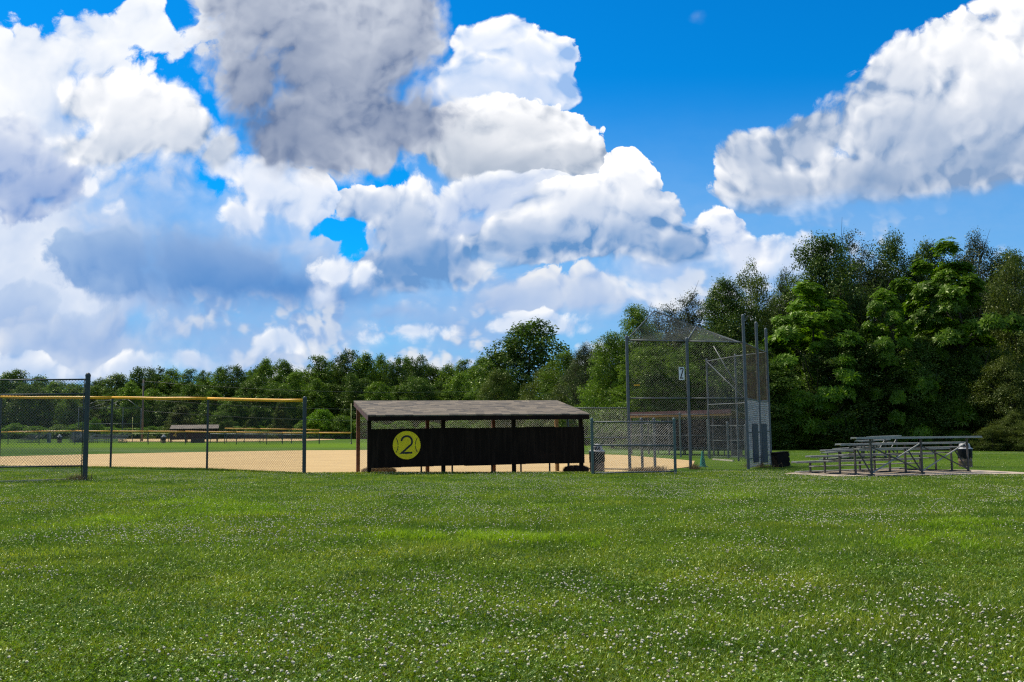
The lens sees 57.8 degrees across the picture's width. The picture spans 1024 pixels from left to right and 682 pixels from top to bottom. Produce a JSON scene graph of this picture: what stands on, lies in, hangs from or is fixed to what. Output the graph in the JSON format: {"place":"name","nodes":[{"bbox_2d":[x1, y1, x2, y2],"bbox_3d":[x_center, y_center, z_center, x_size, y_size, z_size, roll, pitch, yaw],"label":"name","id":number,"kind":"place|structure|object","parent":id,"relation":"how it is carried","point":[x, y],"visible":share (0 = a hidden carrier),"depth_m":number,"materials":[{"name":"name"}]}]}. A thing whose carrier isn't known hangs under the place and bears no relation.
{"place":"outdoors","nodes":[
{"label":"outdoors","id":0,"kind":"place"},
{"bbox_2d":[0,465,682,473],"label":"grass fringe","id":1,"kind":"object","parent":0,"point":[416,472],"depth_m":35.53,"materials":[{"name":"green plant"}]},
{"bbox_2d":[0,450,693,472],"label":"infield dirt","id":2,"kind":"structure","parent":0,"point":[326,461],"depth_m":51.72,"materials":[{"name":"soil"}]},
{"bbox_2d":[0,438,1023,681],"bbox_3d":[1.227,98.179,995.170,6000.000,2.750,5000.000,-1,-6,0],"label":"ground","id":3,"kind":"structure","parent":0,"point":[336,444],"depth_m":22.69,"materials":[{"name":"green plant"}]},
{"bbox_2d":[0,369,38,423],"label":"broadleaf tree","id":4,"kind":"object","parent":3,"relation":"on","point":[13,375],"visible":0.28,"depth_m":245.40,"materials":[{"name":"green plant"}]},
{"bbox_2d":[2,384,55,427],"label":"broadleaf tree","id":5,"kind":"object","parent":3,"relation":"on","point":[32,391],"visible":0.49,"depth_m":226.20,"materials":[{"name":"green plant"}]},
{"bbox_2d":[0,373,90,479],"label":"tall fence","id":6,"kind":"object","parent":3,"relation":"on","point":[85,436],"visible":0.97,"depth_m":30.58,"materials":[{"name":"grey metal"}]},
{"bbox_2d":[45,395,92,426],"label":"broadleaf tree","id":7,"kind":"object","parent":3,"relation":"on","point":[73,415],"visible":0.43,"depth_m":228.14,"materials":[{"name":"green plant"}]},
{"bbox_2d":[67,384,113,426],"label":"broadleaf tree","id":8,"kind":"object","parent":3,"relation":"on","point":[93,389],"visible":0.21,"depth_m":236.05,"materials":[{"name":"green plant"}]},
{"bbox_2d":[82,391,134,428],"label":"broadleaf tree","id":9,"kind":"object","parent":3,"relation":"on","point":[106,410],"visible":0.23,"depth_m":229.71,"materials":[{"name":"green plant"}]},
{"bbox_2d":[98,372,146,428],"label":"broadleaf tree","id":10,"kind":"object","parent":3,"relation":"on","point":[118,379],"visible":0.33,"depth_m":238.57,"materials":[{"name":"green plant"}]},
{"bbox_2d":[99,381,155,429],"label":"broadleaf tree","id":11,"kind":"object","parent":3,"relation":"on","point":[131,389],"visible":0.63,"depth_m":225.58,"materials":[{"name":"green plant"}]},
{"bbox_2d":[115,366,164,426],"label":"broadleaf tree","id":12,"kind":"object","parent":3,"relation":"on","point":[140,376],"visible":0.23,"depth_m":245.00,"materials":[{"name":"green plant"}]},
{"bbox_2d":[126,388,170,427],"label":"broadleaf tree","id":13,"kind":"object","parent":3,"relation":"on","point":[152,393],"visible":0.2,"depth_m":232.42,"materials":[{"name":"green plant"}]},
{"bbox_2d":[0,396,306,472],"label":"chain link fence","id":14,"kind":"object","parent":3,"relation":"on","point":[303,440],"visible":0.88,"depth_m":39.46,"materials":[{"name":"dark wire"},{"name":"dark green steel"},{"name":"yellow plastic"}]},
{"bbox_2d":[143,405,198,438],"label":"bush","id":15,"kind":"object","parent":3,"relation":"on","point":[178,419],"visible":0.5,"depth_m":203.32,"materials":[{"name":"green plant"}]},
{"bbox_2d":[150,394,197,427],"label":"broadleaf tree","id":16,"kind":"object","parent":3,"relation":"on","point":[167,408],"visible":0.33,"depth_m":226.81,"materials":[{"name":"green plant"}]},
{"bbox_2d":[154,368,194,414],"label":"broadleaf tree","id":17,"kind":"object","parent":3,"relation":"on","point":[171,375],"visible":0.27,"depth_m":248.75,"materials":[{"name":"green plant"}]},
{"bbox_2d":[1,430,351,444],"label":"fence","id":18,"kind":"object","parent":3,"relation":"on","point":[307,433],"visible":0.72,"depth_m":121.24,"materials":[{"name":"metal"}]},
{"bbox_2d":[171,368,209,417],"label":"broadleaf tree","id":19,"kind":"object","parent":3,"relation":"on","point":[187,374],"visible":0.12,"depth_m":245.99,"materials":[{"name":"green plant"}]},
{"bbox_2d":[167,382,216,424],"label":"broadleaf tree","id":20,"kind":"object","parent":3,"relation":"on","point":[190,390],"visible":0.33,"depth_m":233.97,"materials":[{"name":"green plant"}]},
{"bbox_2d":[170,425,218,442],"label":"dugout","id":21,"kind":"object","parent":3,"relation":"on","point":[192,427],"visible":0.69,"depth_m":142.25,"materials":[{"name":"wood"}]},
{"bbox_2d":[194,390,236,430],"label":"broadleaf tree","id":22,"kind":"object","parent":3,"relation":"on","point":[213,393],"visible":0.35,"depth_m":229.08,"materials":[{"name":"green plant"}]},
{"bbox_2d":[202,365,238,409],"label":"broadleaf tree","id":23,"kind":"object","parent":3,"relation":"on","point":[215,377],"visible":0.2,"depth_m":249.04,"materials":[{"name":"green plant"}]},
{"bbox_2d":[209,411,239,438],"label":"bush","id":24,"kind":"object","parent":3,"relation":"on","point":[223,418],"visible":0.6,"depth_m":203.40,"materials":[{"name":"green plant"}]},
{"bbox_2d":[215,363,251,424],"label":"broadleaf tree","id":25,"kind":"object","parent":3,"relation":"on","point":[238,377],"visible":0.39,"depth_m":245.39,"materials":[{"name":"green plant"}]},
{"bbox_2d":[210,394,259,430],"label":"broadleaf tree","id":26,"kind":"object","parent":3,"relation":"on","point":[232,403],"visible":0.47,"depth_m":224.55,"materials":[{"name":"green plant"}]},
{"bbox_2d":[226,374,274,426],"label":"broadleaf tree","id":27,"kind":"object","parent":3,"relation":"on","point":[257,386],"visible":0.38,"depth_m":231.74,"materials":[{"name":"green plant"}]},
{"bbox_2d":[244,357,279,416],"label":"broadleaf tree","id":28,"kind":"object","parent":3,"relation":"on","point":[264,366],"visible":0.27,"depth_m":249.24,"materials":[{"name":"green plant"}]},
{"bbox_2d":[169,432,366,438],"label":"windscreen fence","id":29,"kind":"object","parent":3,"relation":"on","point":[284,437],"visible":0.17,"depth_m":203.95,"materials":[{"name":"brown fabric"}]},
{"bbox_2d":[247,382,302,427],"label":"broadleaf tree","id":30,"kind":"object","parent":3,"relation":"on","point":[272,394],"visible":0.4,"depth_m":226.44,"materials":[{"name":"green plant"}]},
{"bbox_2d":[265,402,293,438],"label":"cedar tree","id":31,"kind":"object","parent":3,"relation":"on","point":[282,410],"visible":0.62,"depth_m":206.64,"materials":[{"name":"green plant"}]},
{"bbox_2d":[258,358,305,418],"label":"broadleaf tree","id":32,"kind":"object","parent":3,"relation":"on","point":[285,367],"visible":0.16,"depth_m":245.00,"materials":[{"name":"green plant"}]},
{"bbox_2d":[267,371,313,424],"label":"broadleaf tree","id":33,"kind":"object","parent":3,"relation":"on","point":[296,375],"visible":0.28,"depth_m":234.03,"materials":[{"name":"green plant"}]},
{"bbox_2d":[288,354,338,417],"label":"broadleaf tree","id":34,"kind":"object","parent":3,"relation":"on","point":[322,375],"visible":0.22,"depth_m":245.25,"materials":[{"name":"green plant"}]},
{"bbox_2d":[289,378,339,427],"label":"broadleaf tree","id":35,"kind":"object","parent":3,"relation":"on","point":[320,393],"visible":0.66,"depth_m":229.16,"materials":[{"name":"green plant"}]},
{"bbox_2d":[306,408,340,438],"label":"bush","id":36,"kind":"object","parent":3,"relation":"on","point":[320,418],"visible":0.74,"depth_m":203.60,"materials":[{"name":"green plant"}]},
{"bbox_2d":[314,383,354,427],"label":"broadleaf tree","id":37,"kind":"object","parent":3,"relation":"on","point":[338,389],"visible":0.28,"depth_m":235.19,"materials":[{"name":"green plant"}]},
{"bbox_2d":[328,414,353,438],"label":"bush","id":38,"kind":"object","parent":3,"relation":"on","point":[336,425],"visible":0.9,"depth_m":203.76,"materials":[{"name":"green plant"}]},
{"bbox_2d":[329,348,366,418],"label":"broadleaf tree","id":39,"kind":"object","parent":3,"relation":"on","point":[343,369],"visible":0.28,"depth_m":247.40,"materials":[{"name":"green plant"}]},
{"bbox_2d":[334,372,378,427],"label":"broadleaf tree","id":40,"kind":"object","parent":3,"relation":"on","point":[353,385],"visible":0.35,"depth_m":230.22,"materials":[{"name":"green plant"}]},
{"bbox_2d":[343,351,382,422],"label":"broadleaf tree","id":41,"kind":"object","parent":3,"relation":"on","point":[365,364],"visible":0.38,"depth_m":245.12,"materials":[{"name":"green plant"}]},
{"bbox_2d":[353,381,394,425],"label":"broadleaf tree","id":42,"kind":"object","parent":3,"relation":"on","point":[382,388],"visible":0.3,"depth_m":226.18,"materials":[{"name":"green plant"}]},
{"bbox_2d":[381,355,409,400],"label":"broadleaf tree","id":43,"kind":"object","parent":3,"relation":"on","point":[391,378],"visible":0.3,"depth_m":247.02,"materials":[{"name":"green plant"}]},
{"bbox_2d":[401,353,433,398],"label":"broadleaf tree","id":44,"kind":"object","parent":3,"relation":"on","point":[413,369],"visible":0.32,"depth_m":245.93,"materials":[{"name":"green plant"}]},
{"bbox_2d":[399,375,440,427],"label":"broadleaf tree","id":45,"kind":"object","parent":3,"relation":"on","point":[424,389],"visible":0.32,"depth_m":227.50,"materials":[{"name":"green plant"}]},
{"bbox_2d":[66,462,782,480],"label":"dry weeds","id":46,"kind":"object","parent":3,"relation":"on","point":[657,468],"visible":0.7,"depth_m":39.55,"materials":[{"name":"plant"}]},
{"bbox_2d":[432,363,456,421],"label":"broadleaf tree","id":47,"kind":"object","parent":3,"relation":"on","point":[445,371],"visible":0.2,"depth_m":247.12,"materials":[{"name":"green plant"}]},
{"bbox_2d":[437,371,475,427],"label":"broadleaf tree","id":48,"kind":"object","parent":3,"relation":"on","point":[456,385],"visible":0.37,"depth_m":230.05,"materials":[{"name":"green plant"}]},
{"bbox_2d":[354,400,589,472],"bbox_3d":[-1.700,4.163,38.258,9.100,3.547,3.720,1,-6,-18],"label":"dugout","id":49,"kind":"object","parent":3,"relation":"on","point":[443,447],"visible":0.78,"depth_m":37.08,"materials":[{"name":"wood"}]},
{"bbox_2d":[469,367,519,427],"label":"broadleaf tree","id":50,"kind":"object","parent":3,"relation":"on","point":[495,379],"visible":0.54,"depth_m":139.59,"materials":[{"name":"green plant"}]},
{"bbox_2d":[461,343,540,427],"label":"broadleaf tree","id":51,"kind":"object","parent":3,"relation":"on","point":[505,357],"visible":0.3,"depth_m":146.62,"materials":[{"name":"green plant"}]},
{"bbox_2d":[1,541,1020,681],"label":"clover stalks","id":52,"kind":"object","parent":3,"relation":"on","point":[612,623],"visible":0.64,"depth_m":7.45,"materials":[{"name":"green plant"}]},
{"bbox_2d":[0,478,1023,681],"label":"clover","id":53,"kind":"object","parent":3,"relation":"on","point":[388,663],"depth_m":8.30,"materials":[{"name":"green plant"}]},
{"bbox_2d":[0,469,1023,545],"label":"clover flowers","id":54,"kind":"object","parent":3,"relation":"on","point":[454,492],"visible":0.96,"depth_m":20.56,"materials":[{"name":"white plant"}]},
{"bbox_2d":[476,316,570,426],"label":"broadleaf tree","id":55,"kind":"object","parent":3,"relation":"on","point":[520,334],"visible":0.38,"depth_m":147.76,"materials":[{"name":"green plant"}]},
{"bbox_2d":[516,363,565,426],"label":"broadleaf tree","id":56,"kind":"object","parent":3,"relation":"on","point":[529,394],"visible":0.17,"depth_m":126.84,"materials":[{"name":"green plant"}]},
{"bbox_2d":[526,350,582,426],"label":"broadleaf tree","id":57,"kind":"object","parent":3,"relation":"on","point":[565,356],"visible":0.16,"depth_m":123.18,"materials":[{"name":"green plant"}]},
{"bbox_2d":[541,371,584,426],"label":"broadleaf tree","id":58,"kind":"object","parent":3,"relation":"on","point":[560,397],"visible":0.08,"depth_m":117.51,"materials":[{"name":"green plant"}]},
{"bbox_2d":[543,341,604,444],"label":"broadleaf tree","id":59,"kind":"object","parent":3,"relation":"on","point":[581,355],"visible":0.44,"depth_m":104.56,"materials":[{"name":"green plant"}]},
{"bbox_2d":[558,347,609,441],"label":"broadleaf tree","id":60,"kind":"object","parent":3,"relation":"on","point":[569,400],"visible":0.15,"depth_m":111.61,"materials":[{"name":"green plant"}]},
{"bbox_2d":[589,444,604,471],"bbox_3d":[3.667,5.096,39.994,0.724,1.320,0.724,-1,-6,0],"label":"trash can","id":61,"kind":"object","parent":3,"relation":"on","point":[598,450],"visible":0.62,"depth_m":39.72,"materials":[{"name":"grey plastic"}]},
{"bbox_2d":[567,407,627,470],"bbox_3d":[3.684,4.401,40.172,2.643,3.106,0.112,0,-6,-5],"label":"link fence","id":62,"kind":"object","parent":3,"relation":"on","point":[587,437],"visible":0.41,"depth_m":40.22,"materials":[{"name":"metal"}]},
{"bbox_2d":[570,329,645,447],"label":"broadleaf tree","id":63,"kind":"object","parent":3,"relation":"on","point":[610,355],"visible":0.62,"depth_m":89.09,"materials":[{"name":"green plant"}]},
{"bbox_2d":[590,418,676,473],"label":"gate panel","id":64,"kind":"structure","parent":3,"relation":"on","point":[618,445],"depth_m":35.16,"materials":[{"name":"metal"}]},
{"bbox_2d":[602,303,666,447],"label":"broadleaf tree","id":65,"kind":"object","parent":3,"relation":"on","point":[638,319],"visible":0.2,"depth_m":91.81,"materials":[{"name":"green plant"}]},
{"bbox_2d":[630,418,656,467],"bbox_3d":[5.785,4.692,40.830,1.143,2.644,0.507,-2,-6,14],"label":"walkway fence","id":66,"kind":"object","parent":3,"relation":"on","point":[654,441],"visible":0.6,"depth_m":40.86,"materials":[{"name":"metal"}]},
{"bbox_2d":[592,342,726,449],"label":"broadleaf tree","id":67,"kind":"object","parent":3,"relation":"on","point":[659,373],"visible":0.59,"depth_m":81.12,"materials":[{"name":"green plant"}]},
{"bbox_2d":[622,304,697,393],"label":"broadleaf tree","id":68,"kind":"object","parent":3,"relation":"on","point":[667,327],"visible":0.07,"depth_m":100.20,"materials":[{"name":"green plant"}]},
{"bbox_2d":[630,412,708,456],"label":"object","id":69,"kind":"object","parent":3,"relation":"on","point":[679,435],"visible":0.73,"depth_m":57.52,"materials":[{"name":"metal"}]},
{"bbox_2d":[661,283,711,386],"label":"broadleaf tree","id":70,"kind":"object","parent":3,"relation":"on","point":[691,317],"visible":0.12,"depth_m":102.11,"materials":[{"name":"green plant"}]},
{"bbox_2d":[630,409,753,455],"bbox_3d":[12.250,6.524,63.591,3.090,3.439,8.555,5,-8,-44],"label":"dugout","id":71,"kind":"object","parent":3,"relation":"on","point":[695,429],"visible":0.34,"depth_m":64.02,"materials":[{"name":"metal"}]},
{"bbox_2d":[625,310,771,469],"bbox_3d":[10.561,2.707,46.583,5.068,7.611,16.227,-3,-6,24],"label":"backstop","id":72,"kind":"object","parent":3,"relation":"on","point":[760,448],"visible":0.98,"depth_m":41.12,"materials":[{"name":"metal"}]},
{"bbox_2d":[633,333,787,448],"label":"broadleaf tree","id":73,"kind":"object","parent":3,"relation":"on","point":[701,352],"visible":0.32,"depth_m":84.54,"materials":[{"name":"green plant"}]},
{"bbox_2d":[675,276,774,411],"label":"broadleaf tree","id":74,"kind":"object","parent":3,"relation":"on","point":[720,301],"visible":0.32,"depth_m":93.75,"materials":[{"name":"green plant"}]},
{"bbox_2d":[693,341,814,446],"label":"broadleaf tree","id":75,"kind":"object","parent":3,"relation":"on","point":[776,424],"visible":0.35,"depth_m":81.53,"materials":[{"name":"green plant"}]},
{"bbox_2d":[725,257,795,420],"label":"broadleaf tree","id":76,"kind":"object","parent":3,"relation":"on","point":[754,296],"visible":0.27,"depth_m":96.36,"materials":[{"name":"green plant"}]},
{"bbox_2d":[770,451,790,466],"bbox_3d":[12.059,5.313,41.687,0.768,0.705,0.470,2,-6,-24],"label":"storage box","id":77,"kind":"object","parent":3,"relation":"on","point":[781,458],"visible":1,"depth_m":41.52,"materials":[{"name":"brown plastic"}]},
{"bbox_2d":[763,262,820,389],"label":"broadleaf tree","id":78,"kind":"object","parent":3,"relation":"on","point":[781,275],"visible":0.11,"depth_m":100.26,"materials":[{"name":"green plant"}]},
{"bbox_2d":[761,280,876,448],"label":"broadleaf tree","id":79,"kind":"object","parent":3,"relation":"on","point":[781,338],"visible":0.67,"depth_m":83.16,"materials":[{"name":"green plant"}]},
{"bbox_2d":[761,229,902,420],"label":"broadleaf tree","id":80,"kind":"object","parent":3,"relation":"on","point":[819,267],"visible":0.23,"depth_m":96.86,"materials":[{"name":"green plant"}]},
{"bbox_2d":[808,430,859,448],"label":"bush","id":81,"kind":"object","parent":3,"relation":"on","point":[834,441],"visible":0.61,"depth_m":81.82,"materials":[{"name":"green plant"}]},
{"bbox_2d":[784,324,916,442],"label":"broadleaf tree","id":82,"kind":"object","parent":3,"relation":"on","point":[842,350],"visible":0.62,"depth_m":82.22,"materials":[{"name":"green plant"}]},
{"bbox_2d":[807,227,910,407],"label":"broadleaf tree","id":83,"kind":"object","parent":3,"relation":"on","point":[863,253],"visible":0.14,"depth_m":101.11,"materials":[{"name":"green plant"}]},
{"bbox_2d":[819,435,901,459],"bbox_3d":[19.968,6.112,53.239,3.064,1.313,5.811,-5,-7,38],"label":"bleacher","id":84,"kind":"object","parent":3,"relation":"on","point":[862,452],"visible":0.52,"depth_m":52.73,"materials":[{"name":"metal"}]},
{"bbox_2d":[835,286,939,442],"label":"broadleaf tree","id":85,"kind":"object","parent":3,"relation":"on","point":[895,314],"visible":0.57,"depth_m":81.93,"materials":[{"name":"green plant"}]},
{"bbox_2d":[853,226,949,426],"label":"broadleaf tree","id":86,"kind":"object","parent":3,"relation":"on","point":[889,252],"visible":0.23,"depth_m":100.06,"materials":[{"name":"green plant"}]},
{"bbox_2d":[786,469,1023,475],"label":"concrete slab","id":87,"kind":"structure","parent":3,"relation":"on","point":[930,472],"depth_m":35.93,"materials":[{"name":"grey concrete"}]},
{"bbox_2d":[791,436,981,475],"bbox_3d":[14.552,4.425,36.193,7.450,1.382,3.405,3,-7,-31],"label":"bleacher","id":88,"kind":"object","parent":87,"relation":"on","point":[872,470],"visible":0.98,"depth_m":35.44,"materials":[{"name":"metal"}]},
{"bbox_2d":[850,333,1004,445],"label":"broadleaf tree","id":89,"kind":"object","parent":3,"relation":"on","point":[913,356],"visible":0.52,"depth_m":81.55,"materials":[{"name":"green plant"}]},
{"bbox_2d":[908,422,949,449],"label":"bush","id":90,"kind":"object","parent":3,"relation":"on","point":[938,430],"visible":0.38,"depth_m":80.52,"materials":[{"name":"green plant"}]},
{"bbox_2d":[893,235,980,412],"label":"broadleaf tree","id":91,"kind":"object","parent":3,"relation":"on","point":[930,256],"visible":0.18,"depth_m":100.52,"materials":[{"name":"green plant"}]},
{"bbox_2d":[880,236,1023,445],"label":"broadleaf tree","id":92,"kind":"object","parent":3,"relation":"on","point":[952,333],"visible":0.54,"depth_m":83.76,"materials":[{"name":"green plant"}]},
{"bbox_2d":[939,429,983,449],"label":"bush","id":93,"kind":"object","parent":3,"relation":"on","point":[963,433],"visible":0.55,"depth_m":78.86,"materials":[{"name":"green plant"}]},
{"bbox_2d":[957,443,972,466],"bbox_3d":[20.608,5.204,42.190,0.666,1.215,0.666,-2,-6,12],"label":"trash can","id":94,"kind":"object","parent":3,"relation":"on","point":[961,451],"visible":0.66,"depth_m":41.96,"materials":[{"name":"grey plastic"}]},
{"bbox_2d":[926,346,1023,448],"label":"broadleaf tree","id":95,"kind":"object","parent":3,"relation":"on","point":[979,352],"visible":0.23,"depth_m":82.60,"materials":[{"name":"green plant"}]},
{"bbox_2d":[948,228,1022,397],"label":"broadleaf tree","id":96,"kind":"object","parent":3,"relation":"on","point":[979,249],"visible":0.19,"depth_m":101.45,"materials":[{"name":"green plant"}]},
{"bbox_2d":[968,425,1017,450],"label":"bush","id":97,"kind":"object","parent":3,"relation":"on","point":[991,430],"visible":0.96,"depth_m":75.26,"materials":[{"name":"green plant"}]},
{"bbox_2d":[963,351,1023,450],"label":"broadleaf tree","id":98,"kind":"object","parent":3,"relation":"on","point":[1002,367],"visible":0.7,"depth_m":77.84,"materials":[{"name":"green plant"}]},
{"bbox_2d":[966,246,1023,404],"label":"broadleaf tree","id":99,"kind":"object","parent":3,"relation":"on","point":[988,273],"visible":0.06,"depth_m":100.79,"materials":[{"name":"green plant"}]},
{"bbox_2d":[981,249,1023,439],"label":"broadleaf tree","id":100,"kind":"object","parent":3,"relation":"on","point":[1008,275],"visible":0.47,"depth_m":88.02,"materials":[{"name":"green plant"}]},
{"bbox_2d":[994,408,1023,450],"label":"bush","id":101,"kind":"object","parent":3,"relation":"on","point":[1017,415],"visible":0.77,"depth_m":75.29,"materials":[{"name":"green plant"}]},
{"bbox_2d":[0,0,1023,393],"label":"sky","id":102,"kind":"structure","parent":0,"point":[206,185],"materials":[{"name":"blue"}]},
{"bbox_2d":[24,490,1022,564],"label":"pale grass","id":103,"kind":"structure","parent":0,"point":[913,539],"depth_m":14.37,"materials":[{"name":"green plant"}]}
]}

